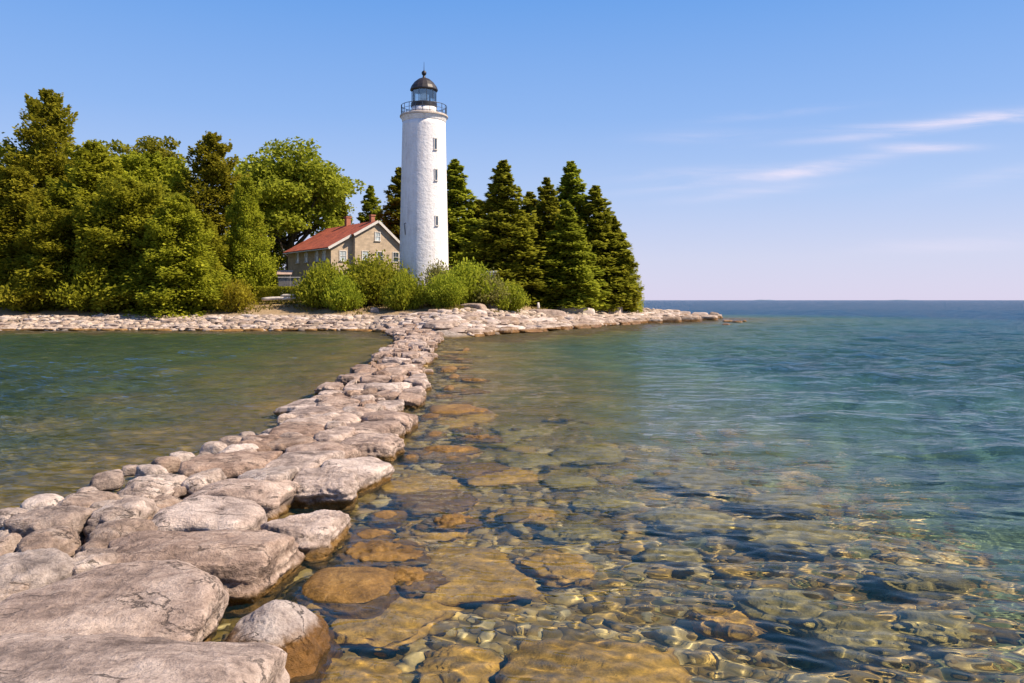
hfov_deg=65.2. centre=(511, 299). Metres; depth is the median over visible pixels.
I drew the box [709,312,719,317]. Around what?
point rock
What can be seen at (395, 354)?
causeway stone
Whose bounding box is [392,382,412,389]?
causeway stone
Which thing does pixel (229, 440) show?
flank cobble
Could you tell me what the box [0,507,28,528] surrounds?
flank cobble
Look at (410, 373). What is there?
causeway stone
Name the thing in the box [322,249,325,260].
window
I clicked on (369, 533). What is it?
wet rock
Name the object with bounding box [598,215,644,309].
spruce tree
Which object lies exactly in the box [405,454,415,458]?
wet rock
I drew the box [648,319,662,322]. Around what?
point rock
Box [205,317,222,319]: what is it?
shore stone
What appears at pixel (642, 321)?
shore stone
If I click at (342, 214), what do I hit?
spruce tree
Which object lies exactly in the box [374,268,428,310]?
green bush
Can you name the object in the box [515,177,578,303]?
spruce tree
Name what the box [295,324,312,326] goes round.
shore stone
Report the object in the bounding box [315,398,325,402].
flank cobble
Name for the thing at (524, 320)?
shore stone
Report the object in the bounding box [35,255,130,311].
understory bush
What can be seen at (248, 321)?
shore stone
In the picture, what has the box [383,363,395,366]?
causeway stone
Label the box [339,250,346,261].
window
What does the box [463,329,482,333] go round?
shore stone
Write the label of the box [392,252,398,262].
window
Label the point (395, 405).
causeway stone
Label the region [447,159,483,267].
spruce tree
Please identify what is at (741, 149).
sky
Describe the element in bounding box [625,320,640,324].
shore stone
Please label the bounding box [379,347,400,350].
causeway stone
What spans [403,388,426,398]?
causeway stone
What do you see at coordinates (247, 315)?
shore stone
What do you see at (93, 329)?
shore stone
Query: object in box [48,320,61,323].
shore stone
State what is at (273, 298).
driftwood log
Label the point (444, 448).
awash rock
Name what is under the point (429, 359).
causeway stone
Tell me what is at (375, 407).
flank cobble
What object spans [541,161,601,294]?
spruce tree
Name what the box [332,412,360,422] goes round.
causeway boulder
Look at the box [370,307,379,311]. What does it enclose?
island rock
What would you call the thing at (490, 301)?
olive bush
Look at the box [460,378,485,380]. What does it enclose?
awash rock
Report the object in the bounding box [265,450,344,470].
causeway boulder
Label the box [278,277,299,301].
board fence
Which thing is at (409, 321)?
landing stone
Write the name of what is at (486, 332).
shore stone
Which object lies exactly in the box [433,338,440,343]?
causeway stone
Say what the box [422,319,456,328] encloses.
shore stone
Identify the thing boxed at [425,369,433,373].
causeway stone
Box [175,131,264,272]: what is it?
cedar tree
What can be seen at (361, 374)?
causeway stone
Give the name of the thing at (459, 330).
landing stone
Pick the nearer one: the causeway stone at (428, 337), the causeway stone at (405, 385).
the causeway stone at (405, 385)
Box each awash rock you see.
[344,538,423,561]
[383,566,428,585]
[423,445,477,453]
[433,513,472,526]
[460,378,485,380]
[462,434,493,438]
[465,406,487,412]
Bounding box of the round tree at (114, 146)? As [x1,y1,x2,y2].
[40,139,129,178]
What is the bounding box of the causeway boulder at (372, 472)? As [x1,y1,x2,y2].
[321,456,394,492]
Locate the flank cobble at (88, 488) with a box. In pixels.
[76,486,97,492]
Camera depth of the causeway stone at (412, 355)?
34.90 m
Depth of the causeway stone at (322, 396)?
20.43 m
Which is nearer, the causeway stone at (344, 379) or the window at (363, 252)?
the causeway stone at (344, 379)
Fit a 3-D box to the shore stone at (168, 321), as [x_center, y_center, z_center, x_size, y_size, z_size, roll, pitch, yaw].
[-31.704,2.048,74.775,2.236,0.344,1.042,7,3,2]
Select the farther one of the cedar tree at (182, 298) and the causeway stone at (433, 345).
the cedar tree at (182, 298)
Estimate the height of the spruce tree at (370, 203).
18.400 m
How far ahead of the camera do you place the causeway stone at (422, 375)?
26.72 m
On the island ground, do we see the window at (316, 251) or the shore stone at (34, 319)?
the shore stone at (34, 319)
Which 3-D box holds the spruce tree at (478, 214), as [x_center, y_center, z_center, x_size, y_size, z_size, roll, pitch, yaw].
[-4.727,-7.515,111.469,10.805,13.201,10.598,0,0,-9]
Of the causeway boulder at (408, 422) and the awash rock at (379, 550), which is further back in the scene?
the causeway boulder at (408, 422)
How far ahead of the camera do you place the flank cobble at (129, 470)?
11.61 m
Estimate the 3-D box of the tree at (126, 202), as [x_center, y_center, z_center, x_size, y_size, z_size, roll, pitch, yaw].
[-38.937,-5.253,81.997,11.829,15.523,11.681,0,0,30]
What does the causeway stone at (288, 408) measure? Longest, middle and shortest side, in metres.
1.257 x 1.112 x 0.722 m
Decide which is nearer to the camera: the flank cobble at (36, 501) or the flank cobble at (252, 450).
the flank cobble at (36, 501)
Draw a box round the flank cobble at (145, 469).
[135,464,167,477]
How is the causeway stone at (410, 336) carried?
on the lake bed
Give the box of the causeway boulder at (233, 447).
[218,443,258,453]
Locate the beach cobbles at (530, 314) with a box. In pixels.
[0,307,682,335]
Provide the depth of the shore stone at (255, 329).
71.80 m
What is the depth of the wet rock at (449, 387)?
25.23 m
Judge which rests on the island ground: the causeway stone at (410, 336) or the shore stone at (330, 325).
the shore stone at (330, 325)
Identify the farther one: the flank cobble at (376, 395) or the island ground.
the island ground
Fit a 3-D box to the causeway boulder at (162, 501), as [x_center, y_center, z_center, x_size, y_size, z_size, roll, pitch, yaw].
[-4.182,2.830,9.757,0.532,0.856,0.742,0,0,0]
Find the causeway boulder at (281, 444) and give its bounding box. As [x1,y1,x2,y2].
[266,435,315,453]
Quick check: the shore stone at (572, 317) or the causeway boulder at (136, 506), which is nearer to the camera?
the causeway boulder at (136, 506)
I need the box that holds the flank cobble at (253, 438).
[241,436,262,440]
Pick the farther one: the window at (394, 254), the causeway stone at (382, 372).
the window at (394, 254)
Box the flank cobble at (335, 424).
[325,421,346,429]
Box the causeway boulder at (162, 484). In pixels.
[117,473,187,497]
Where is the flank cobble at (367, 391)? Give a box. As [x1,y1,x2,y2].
[360,388,377,394]
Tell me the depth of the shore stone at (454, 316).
67.34 m
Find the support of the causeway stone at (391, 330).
on the lake bed
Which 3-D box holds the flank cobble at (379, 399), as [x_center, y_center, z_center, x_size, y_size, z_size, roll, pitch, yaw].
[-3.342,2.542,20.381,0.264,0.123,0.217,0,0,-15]
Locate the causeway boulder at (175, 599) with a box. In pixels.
[0,559,228,641]
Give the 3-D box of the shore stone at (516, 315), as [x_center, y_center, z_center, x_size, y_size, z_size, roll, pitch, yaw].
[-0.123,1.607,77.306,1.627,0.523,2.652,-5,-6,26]
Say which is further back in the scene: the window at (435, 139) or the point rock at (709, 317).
the point rock at (709, 317)
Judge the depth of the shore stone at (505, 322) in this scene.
70.11 m
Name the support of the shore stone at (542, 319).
on the island ground
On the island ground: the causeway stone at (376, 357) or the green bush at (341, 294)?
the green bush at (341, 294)
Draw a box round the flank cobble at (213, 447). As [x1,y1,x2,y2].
[199,441,226,453]
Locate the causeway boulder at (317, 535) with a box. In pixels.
[260,509,351,561]
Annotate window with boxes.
[295,252,298,263]
[304,251,307,262]
[315,250,318,261]
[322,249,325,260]
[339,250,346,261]
[362,250,368,259]
[374,232,380,241]
[376,251,383,259]
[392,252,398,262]
[434,137,437,149]
[434,168,438,180]
[435,215,438,225]
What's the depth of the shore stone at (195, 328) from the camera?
72.34 m
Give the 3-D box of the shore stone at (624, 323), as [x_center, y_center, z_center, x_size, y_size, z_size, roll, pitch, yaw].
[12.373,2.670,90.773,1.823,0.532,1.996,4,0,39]
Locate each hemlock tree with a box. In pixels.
[0,201,112,312]
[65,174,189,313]
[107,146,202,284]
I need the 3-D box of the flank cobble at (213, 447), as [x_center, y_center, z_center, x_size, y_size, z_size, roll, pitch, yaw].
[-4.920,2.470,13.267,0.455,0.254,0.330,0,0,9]
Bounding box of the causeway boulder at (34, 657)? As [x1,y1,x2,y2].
[0,632,289,682]
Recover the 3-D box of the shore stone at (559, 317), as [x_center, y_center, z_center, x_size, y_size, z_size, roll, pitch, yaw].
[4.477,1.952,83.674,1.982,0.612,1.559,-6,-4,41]
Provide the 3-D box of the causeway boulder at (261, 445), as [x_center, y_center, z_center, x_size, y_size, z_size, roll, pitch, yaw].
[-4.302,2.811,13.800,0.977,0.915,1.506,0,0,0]
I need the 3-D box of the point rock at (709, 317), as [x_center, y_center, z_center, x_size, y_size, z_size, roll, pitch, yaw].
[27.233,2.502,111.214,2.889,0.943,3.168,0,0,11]
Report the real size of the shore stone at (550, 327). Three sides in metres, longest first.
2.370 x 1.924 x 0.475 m
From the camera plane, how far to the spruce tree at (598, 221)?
105.08 m
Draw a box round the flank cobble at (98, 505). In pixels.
[89,499,119,508]
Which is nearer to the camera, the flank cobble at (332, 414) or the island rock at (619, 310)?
the flank cobble at (332, 414)
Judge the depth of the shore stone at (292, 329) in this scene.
71.97 m
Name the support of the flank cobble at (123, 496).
on the causeway boulder at (162, 484)
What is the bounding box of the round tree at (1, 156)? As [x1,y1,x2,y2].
[0,142,43,198]
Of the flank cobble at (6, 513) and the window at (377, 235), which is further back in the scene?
the window at (377, 235)
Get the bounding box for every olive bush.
[418,259,451,303]
[472,267,518,305]
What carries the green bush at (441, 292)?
on the island ground
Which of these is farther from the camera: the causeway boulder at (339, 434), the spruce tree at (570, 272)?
the spruce tree at (570, 272)
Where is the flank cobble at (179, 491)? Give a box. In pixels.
[172,486,186,496]
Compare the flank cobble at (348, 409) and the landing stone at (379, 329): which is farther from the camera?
the landing stone at (379, 329)
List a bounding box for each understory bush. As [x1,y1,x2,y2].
[0,267,66,311]
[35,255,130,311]
[251,255,292,285]
[448,247,484,271]
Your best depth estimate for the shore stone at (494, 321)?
68.78 m
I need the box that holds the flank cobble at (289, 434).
[280,432,301,437]
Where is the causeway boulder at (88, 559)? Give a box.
[71,547,119,575]
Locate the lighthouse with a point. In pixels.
(423, 227)
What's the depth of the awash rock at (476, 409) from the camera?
20.18 m
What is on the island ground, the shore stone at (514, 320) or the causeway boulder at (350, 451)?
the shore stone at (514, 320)
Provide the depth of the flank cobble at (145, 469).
11.39 m
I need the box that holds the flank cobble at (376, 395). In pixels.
[368,394,381,397]
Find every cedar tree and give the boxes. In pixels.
[0,88,79,236]
[0,166,65,310]
[30,140,123,274]
[119,195,232,319]
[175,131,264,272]
[187,214,234,296]
[219,177,277,299]
[255,231,286,269]
[623,250,644,312]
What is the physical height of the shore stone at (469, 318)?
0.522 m
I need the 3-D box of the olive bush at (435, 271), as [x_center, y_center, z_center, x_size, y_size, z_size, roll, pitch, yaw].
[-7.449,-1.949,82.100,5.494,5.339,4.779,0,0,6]
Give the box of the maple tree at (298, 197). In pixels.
[220,136,365,269]
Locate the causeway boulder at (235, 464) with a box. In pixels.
[178,451,282,478]
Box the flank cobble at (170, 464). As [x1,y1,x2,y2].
[151,456,180,473]
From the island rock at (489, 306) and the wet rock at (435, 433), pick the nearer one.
the wet rock at (435, 433)
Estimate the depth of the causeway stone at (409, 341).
45.12 m
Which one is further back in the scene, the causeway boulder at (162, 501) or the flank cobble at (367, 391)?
the flank cobble at (367, 391)
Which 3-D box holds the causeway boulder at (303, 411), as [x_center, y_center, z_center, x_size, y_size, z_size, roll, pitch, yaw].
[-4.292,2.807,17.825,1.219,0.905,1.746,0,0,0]
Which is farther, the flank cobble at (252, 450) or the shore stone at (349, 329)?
the shore stone at (349, 329)
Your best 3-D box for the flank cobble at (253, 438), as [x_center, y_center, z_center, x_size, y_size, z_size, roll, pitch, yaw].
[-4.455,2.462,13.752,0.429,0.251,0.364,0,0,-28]
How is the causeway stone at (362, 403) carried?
on the lake bed
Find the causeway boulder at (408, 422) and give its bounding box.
[360,410,418,434]
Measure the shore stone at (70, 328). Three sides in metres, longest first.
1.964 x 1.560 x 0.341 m
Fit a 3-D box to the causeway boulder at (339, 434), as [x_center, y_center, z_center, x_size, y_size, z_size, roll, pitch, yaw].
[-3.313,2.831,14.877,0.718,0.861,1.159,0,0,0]
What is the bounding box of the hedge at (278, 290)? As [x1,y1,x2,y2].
[255,286,298,303]
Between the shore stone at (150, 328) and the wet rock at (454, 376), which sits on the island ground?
the shore stone at (150, 328)
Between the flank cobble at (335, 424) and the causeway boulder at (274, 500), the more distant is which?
the flank cobble at (335, 424)
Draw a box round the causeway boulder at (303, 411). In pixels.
[289,406,343,416]
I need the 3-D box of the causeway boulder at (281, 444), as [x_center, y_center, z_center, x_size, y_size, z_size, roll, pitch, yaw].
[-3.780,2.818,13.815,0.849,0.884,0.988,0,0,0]
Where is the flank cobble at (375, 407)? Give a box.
[364,404,383,410]
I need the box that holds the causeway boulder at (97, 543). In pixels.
[82,537,108,550]
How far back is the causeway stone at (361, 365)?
29.98 m
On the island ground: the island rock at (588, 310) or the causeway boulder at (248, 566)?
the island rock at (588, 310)
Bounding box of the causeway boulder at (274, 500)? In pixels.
[183,478,299,521]
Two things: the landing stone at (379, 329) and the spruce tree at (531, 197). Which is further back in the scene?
the spruce tree at (531, 197)
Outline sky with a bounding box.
[0,0,1023,299]
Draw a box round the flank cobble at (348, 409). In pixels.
[343,406,356,411]
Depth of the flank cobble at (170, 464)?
12.08 m
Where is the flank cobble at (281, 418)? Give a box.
[276,413,295,423]
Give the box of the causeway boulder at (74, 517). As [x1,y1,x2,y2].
[3,505,96,545]
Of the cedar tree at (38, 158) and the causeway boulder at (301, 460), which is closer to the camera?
the causeway boulder at (301, 460)
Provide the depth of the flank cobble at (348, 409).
17.95 m
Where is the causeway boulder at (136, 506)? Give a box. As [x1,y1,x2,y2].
[83,495,160,542]
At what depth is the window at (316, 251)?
100.00 m
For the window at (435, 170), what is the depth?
85.95 m
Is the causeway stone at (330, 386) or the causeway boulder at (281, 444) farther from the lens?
the causeway stone at (330, 386)
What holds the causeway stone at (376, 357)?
on the lake bed
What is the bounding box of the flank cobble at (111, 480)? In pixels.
[89,469,124,491]
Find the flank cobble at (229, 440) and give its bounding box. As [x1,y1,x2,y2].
[218,435,241,445]
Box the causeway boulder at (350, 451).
[285,441,360,458]
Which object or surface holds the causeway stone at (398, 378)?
on the lake bed
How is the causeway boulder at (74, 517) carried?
on the lake bed
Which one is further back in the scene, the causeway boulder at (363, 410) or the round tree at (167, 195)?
the round tree at (167, 195)
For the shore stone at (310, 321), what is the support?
on the island ground
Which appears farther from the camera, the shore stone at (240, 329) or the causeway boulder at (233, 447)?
the shore stone at (240, 329)
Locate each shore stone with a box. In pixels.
[0,328,15,330]
[19,328,43,330]
[23,318,38,320]
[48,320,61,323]
[58,326,79,330]
[71,320,88,322]
[77,328,97,330]
[79,324,89,327]
[100,326,119,330]
[139,327,155,329]
[141,323,160,326]
[154,328,171,330]
[161,320,178,322]
[186,327,199,329]
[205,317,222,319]
[222,328,243,330]
[237,320,253,323]
[240,314,257,317]
[240,324,256,327]
[244,328,267,330]
[255,319,270,322]
[277,317,292,320]
[282,327,299,330]
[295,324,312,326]
[304,328,317,330]
[308,320,321,322]
[318,324,333,326]
[318,326,329,330]
[325,320,336,322]
[340,327,358,330]
[342,321,359,324]
[355,329,371,331]
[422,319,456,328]
[445,315,462,318]
[461,316,480,320]
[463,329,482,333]
[474,325,488,327]
[482,327,498,331]
[482,329,495,335]
[487,319,501,324]
[497,328,511,333]
[498,320,509,324]
[500,317,519,324]
[500,326,519,333]
[505,314,520,317]
[505,325,524,328]
[519,319,528,322]
[519,329,542,332]
[532,317,546,321]
[533,324,556,329]
[535,327,547,331]
[541,321,558,324]
[549,316,562,319]
[556,323,572,329]
[564,316,578,319]
[572,323,590,328]
[585,323,600,327]
[590,320,609,325]
[599,314,613,316]
[604,319,616,325]
[616,321,629,324]
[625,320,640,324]
[634,320,647,323]
[635,318,649,321]
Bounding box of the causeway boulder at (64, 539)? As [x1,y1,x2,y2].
[16,526,80,557]
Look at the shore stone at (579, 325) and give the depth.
78.35 m
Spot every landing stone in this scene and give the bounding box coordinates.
[375,328,386,331]
[398,320,411,324]
[404,317,420,319]
[434,325,452,328]
[449,328,464,332]
[472,333,484,336]
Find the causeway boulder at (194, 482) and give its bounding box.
[180,468,226,499]
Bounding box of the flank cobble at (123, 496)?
[120,495,133,497]
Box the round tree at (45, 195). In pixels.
[10,188,88,250]
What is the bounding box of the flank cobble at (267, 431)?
[261,428,271,433]
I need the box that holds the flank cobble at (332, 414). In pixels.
[323,412,340,417]
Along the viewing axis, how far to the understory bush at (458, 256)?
105.67 m
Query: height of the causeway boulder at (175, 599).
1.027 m
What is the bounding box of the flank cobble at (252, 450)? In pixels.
[239,449,256,451]
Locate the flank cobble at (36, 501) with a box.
[20,493,64,510]
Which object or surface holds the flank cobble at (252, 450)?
on the causeway boulder at (233, 447)
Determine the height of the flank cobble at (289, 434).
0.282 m
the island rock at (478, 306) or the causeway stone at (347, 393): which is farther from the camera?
the island rock at (478, 306)
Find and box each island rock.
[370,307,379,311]
[459,303,486,309]
[485,303,501,309]
[530,309,566,315]
[555,306,594,314]
[594,307,622,313]
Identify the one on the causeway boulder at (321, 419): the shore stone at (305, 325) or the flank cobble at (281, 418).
the flank cobble at (281, 418)
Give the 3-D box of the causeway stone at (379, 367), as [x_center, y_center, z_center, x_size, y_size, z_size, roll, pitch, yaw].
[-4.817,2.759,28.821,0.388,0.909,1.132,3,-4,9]
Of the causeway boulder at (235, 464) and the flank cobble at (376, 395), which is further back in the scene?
the flank cobble at (376, 395)
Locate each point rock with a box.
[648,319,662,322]
[661,317,681,322]
[680,315,702,321]
[692,312,707,314]
[699,315,717,319]
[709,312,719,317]
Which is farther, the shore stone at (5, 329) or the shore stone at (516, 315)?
the shore stone at (516, 315)
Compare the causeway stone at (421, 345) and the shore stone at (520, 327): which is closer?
the causeway stone at (421, 345)
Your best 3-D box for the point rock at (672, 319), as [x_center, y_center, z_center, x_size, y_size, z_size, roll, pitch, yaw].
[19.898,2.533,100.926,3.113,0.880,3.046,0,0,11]
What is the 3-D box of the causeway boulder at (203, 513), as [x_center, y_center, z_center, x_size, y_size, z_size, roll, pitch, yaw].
[-3.493,2.808,9.272,1.367,0.921,1.175,0,0,-2]
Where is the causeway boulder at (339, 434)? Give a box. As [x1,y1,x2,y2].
[313,426,354,441]
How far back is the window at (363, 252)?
98.98 m
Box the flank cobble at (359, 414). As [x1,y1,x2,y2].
[349,412,363,416]
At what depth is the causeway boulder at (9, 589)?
6.70 m
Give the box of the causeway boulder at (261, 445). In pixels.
[236,434,281,451]
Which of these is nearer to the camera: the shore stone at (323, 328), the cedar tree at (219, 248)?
the shore stone at (323, 328)
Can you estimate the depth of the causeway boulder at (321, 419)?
16.23 m
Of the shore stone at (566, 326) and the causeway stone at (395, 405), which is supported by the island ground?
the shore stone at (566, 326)
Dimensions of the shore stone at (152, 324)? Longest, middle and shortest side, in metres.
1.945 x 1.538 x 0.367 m
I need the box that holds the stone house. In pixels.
[283,214,399,285]
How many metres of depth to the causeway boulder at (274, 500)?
10.26 m
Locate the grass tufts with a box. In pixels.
[51,296,587,315]
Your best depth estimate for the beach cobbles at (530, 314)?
74.46 m
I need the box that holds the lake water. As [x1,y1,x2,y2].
[0,300,1023,682]
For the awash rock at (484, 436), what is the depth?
16.26 m
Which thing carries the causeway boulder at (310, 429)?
on the lake bed
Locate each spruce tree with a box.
[331,200,354,224]
[356,185,382,222]
[375,167,400,240]
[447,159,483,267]
[455,199,486,251]
[457,159,550,305]
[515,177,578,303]
[515,191,538,246]
[528,203,612,311]
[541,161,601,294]
[572,185,637,311]
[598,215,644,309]
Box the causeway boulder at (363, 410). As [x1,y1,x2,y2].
[343,403,385,413]
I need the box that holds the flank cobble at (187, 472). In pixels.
[180,468,195,476]
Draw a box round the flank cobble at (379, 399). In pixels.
[376,397,385,401]
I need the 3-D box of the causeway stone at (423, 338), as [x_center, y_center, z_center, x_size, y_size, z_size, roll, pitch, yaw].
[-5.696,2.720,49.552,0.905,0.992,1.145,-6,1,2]
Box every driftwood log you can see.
[262,297,295,300]
[280,294,295,296]
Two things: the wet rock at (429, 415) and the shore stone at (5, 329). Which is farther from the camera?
the shore stone at (5, 329)
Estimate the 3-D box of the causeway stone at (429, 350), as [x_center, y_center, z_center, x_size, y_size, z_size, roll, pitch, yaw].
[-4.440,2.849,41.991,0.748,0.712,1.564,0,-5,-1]
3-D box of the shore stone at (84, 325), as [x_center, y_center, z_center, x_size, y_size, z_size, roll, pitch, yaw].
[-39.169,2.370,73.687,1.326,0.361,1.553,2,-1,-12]
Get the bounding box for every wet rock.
[357,529,389,538]
[374,510,396,518]
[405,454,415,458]
[421,413,438,417]
[429,404,473,413]
[429,431,441,436]
[441,366,456,369]
[444,385,453,389]
[449,374,458,377]
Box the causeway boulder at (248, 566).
[109,529,305,603]
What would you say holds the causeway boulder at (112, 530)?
on the lake bed
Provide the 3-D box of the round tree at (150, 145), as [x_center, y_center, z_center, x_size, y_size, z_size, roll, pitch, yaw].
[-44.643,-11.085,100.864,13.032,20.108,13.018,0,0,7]
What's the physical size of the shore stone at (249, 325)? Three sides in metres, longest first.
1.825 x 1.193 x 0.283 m
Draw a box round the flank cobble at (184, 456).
[169,451,194,461]
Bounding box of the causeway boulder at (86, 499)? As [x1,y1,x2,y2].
[60,490,122,507]
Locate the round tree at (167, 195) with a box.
[124,182,210,247]
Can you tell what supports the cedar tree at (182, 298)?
on the island ground
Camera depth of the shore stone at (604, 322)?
86.42 m
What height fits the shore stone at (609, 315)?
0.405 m
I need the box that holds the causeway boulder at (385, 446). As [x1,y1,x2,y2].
[340,432,404,460]
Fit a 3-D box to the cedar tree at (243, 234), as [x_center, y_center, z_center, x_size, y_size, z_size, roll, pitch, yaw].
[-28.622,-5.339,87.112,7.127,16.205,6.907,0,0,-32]
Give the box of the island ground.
[0,293,642,338]
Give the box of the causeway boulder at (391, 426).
[346,420,405,438]
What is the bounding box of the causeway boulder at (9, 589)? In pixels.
[0,581,29,597]
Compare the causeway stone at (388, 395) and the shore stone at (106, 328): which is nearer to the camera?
the causeway stone at (388, 395)
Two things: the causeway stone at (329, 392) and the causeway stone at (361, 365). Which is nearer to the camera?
the causeway stone at (329, 392)
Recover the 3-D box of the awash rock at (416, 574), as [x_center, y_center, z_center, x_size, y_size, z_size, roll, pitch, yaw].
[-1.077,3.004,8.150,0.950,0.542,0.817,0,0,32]
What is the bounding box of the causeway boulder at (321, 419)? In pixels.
[284,413,332,425]
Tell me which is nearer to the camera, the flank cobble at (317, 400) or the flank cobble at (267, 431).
the flank cobble at (267, 431)
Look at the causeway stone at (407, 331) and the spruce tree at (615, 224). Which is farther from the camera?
the spruce tree at (615, 224)
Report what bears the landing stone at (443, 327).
on the island ground
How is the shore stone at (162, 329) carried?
on the island ground
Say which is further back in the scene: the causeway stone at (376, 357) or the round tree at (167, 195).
the round tree at (167, 195)
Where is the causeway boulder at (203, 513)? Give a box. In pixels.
[152,495,267,531]
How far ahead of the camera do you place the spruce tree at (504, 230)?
96.27 m
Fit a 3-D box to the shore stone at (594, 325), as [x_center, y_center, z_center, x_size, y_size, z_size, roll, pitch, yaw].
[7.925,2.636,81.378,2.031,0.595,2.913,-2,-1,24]
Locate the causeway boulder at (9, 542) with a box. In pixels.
[0,533,21,555]
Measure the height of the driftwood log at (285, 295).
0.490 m
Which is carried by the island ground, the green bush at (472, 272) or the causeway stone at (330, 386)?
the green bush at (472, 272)
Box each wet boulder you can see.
[224,600,330,678]
[302,566,396,602]
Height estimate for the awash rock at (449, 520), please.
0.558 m
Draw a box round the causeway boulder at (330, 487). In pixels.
[290,466,359,508]
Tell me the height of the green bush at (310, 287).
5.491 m
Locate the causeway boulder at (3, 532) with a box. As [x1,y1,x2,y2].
[0,527,11,536]
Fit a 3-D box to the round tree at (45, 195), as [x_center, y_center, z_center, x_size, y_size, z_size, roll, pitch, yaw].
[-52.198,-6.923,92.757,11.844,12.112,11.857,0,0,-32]
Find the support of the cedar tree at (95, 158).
on the island ground
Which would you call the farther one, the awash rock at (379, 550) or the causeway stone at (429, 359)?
the causeway stone at (429, 359)
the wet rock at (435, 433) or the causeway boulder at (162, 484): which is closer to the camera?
the causeway boulder at (162, 484)
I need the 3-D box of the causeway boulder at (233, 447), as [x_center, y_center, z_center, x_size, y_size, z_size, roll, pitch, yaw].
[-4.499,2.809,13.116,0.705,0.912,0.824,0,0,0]
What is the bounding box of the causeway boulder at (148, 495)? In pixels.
[134,493,155,498]
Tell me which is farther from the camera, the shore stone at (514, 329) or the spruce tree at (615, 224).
the spruce tree at (615, 224)
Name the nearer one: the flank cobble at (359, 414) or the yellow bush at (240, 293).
the flank cobble at (359, 414)
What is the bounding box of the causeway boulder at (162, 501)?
[152,495,182,508]
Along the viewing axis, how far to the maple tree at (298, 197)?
113.30 m
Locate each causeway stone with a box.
[273,398,316,415]
[311,394,332,397]
[314,382,343,394]
[318,390,342,394]
[321,395,360,408]
[334,375,360,386]
[342,390,360,396]
[343,383,365,389]
[345,372,372,375]
[346,380,356,384]
[346,387,363,390]
[349,367,359,373]
[354,364,371,366]
[354,366,376,372]
[354,395,376,401]
[359,375,390,382]
[359,400,376,406]
[363,382,402,391]
[371,352,389,362]
[371,370,390,376]
[372,364,386,370]
[375,389,402,399]
[377,399,404,411]
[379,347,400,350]
[381,354,392,358]
[382,357,406,363]
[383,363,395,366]
[384,366,407,375]
[385,327,409,335]
[390,375,404,382]
[392,352,400,357]
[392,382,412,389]
[395,366,422,372]
[397,340,416,343]
[397,391,425,408]
[398,364,417,368]
[401,351,420,356]
[401,352,418,359]
[401,360,411,364]
[403,379,431,390]
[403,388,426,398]
[404,330,422,334]
[404,334,418,338]
[406,378,428,381]
[408,341,427,349]
[408,371,419,375]
[408,373,427,379]
[411,358,425,365]
[412,386,425,390]
[413,336,425,340]
[417,335,430,340]
[419,356,433,364]
[422,348,434,352]
[425,353,437,358]
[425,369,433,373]
[427,343,437,349]
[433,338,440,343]
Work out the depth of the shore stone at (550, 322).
76.82 m
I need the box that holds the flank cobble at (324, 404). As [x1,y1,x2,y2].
[317,403,331,405]
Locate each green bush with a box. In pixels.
[199,279,229,310]
[287,258,351,307]
[315,271,366,311]
[330,249,422,305]
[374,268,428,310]
[420,268,473,308]
[433,256,503,303]
[492,279,530,311]
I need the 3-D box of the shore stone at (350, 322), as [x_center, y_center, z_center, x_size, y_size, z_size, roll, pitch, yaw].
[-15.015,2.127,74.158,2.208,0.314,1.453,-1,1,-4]
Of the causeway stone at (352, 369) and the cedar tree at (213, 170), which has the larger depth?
the cedar tree at (213, 170)
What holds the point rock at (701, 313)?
on the island ground
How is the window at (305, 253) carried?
in the stone house
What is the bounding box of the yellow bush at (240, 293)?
[213,275,261,312]
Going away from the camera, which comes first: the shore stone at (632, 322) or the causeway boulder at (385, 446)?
the causeway boulder at (385, 446)
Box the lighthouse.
[399,71,448,288]
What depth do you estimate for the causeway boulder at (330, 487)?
10.76 m
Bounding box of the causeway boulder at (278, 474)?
[237,466,299,481]
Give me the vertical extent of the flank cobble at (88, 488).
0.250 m
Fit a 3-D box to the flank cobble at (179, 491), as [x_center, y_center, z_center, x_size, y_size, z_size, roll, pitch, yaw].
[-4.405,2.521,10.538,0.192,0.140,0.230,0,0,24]
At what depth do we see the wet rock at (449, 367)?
32.21 m
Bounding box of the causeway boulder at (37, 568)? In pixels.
[0,548,74,589]
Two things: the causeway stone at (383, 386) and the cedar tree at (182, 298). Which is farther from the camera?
the cedar tree at (182, 298)
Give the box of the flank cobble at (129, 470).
[121,464,137,476]
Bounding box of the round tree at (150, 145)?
[112,135,199,201]
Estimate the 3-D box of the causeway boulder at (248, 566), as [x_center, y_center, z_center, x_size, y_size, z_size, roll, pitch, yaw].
[-3.125,2.784,7.882,1.959,0.973,1.206,0,0,-2]
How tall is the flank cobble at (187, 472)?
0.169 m
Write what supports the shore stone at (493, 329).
on the island ground
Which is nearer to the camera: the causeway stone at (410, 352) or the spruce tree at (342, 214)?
the causeway stone at (410, 352)
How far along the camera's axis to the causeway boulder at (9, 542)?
8.14 m
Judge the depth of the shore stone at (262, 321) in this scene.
74.07 m
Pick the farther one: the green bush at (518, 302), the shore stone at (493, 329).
the green bush at (518, 302)
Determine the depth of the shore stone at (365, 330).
71.28 m
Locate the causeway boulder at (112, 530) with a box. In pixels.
[75,518,157,554]
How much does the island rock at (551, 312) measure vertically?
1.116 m
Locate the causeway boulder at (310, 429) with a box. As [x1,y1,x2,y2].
[269,421,324,437]
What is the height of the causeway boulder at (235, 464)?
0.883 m
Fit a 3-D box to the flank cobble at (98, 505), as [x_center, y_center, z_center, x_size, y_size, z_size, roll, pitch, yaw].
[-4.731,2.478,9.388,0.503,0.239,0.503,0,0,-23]
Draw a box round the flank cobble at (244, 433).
[238,431,254,436]
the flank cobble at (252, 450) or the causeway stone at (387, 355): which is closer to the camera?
the flank cobble at (252, 450)

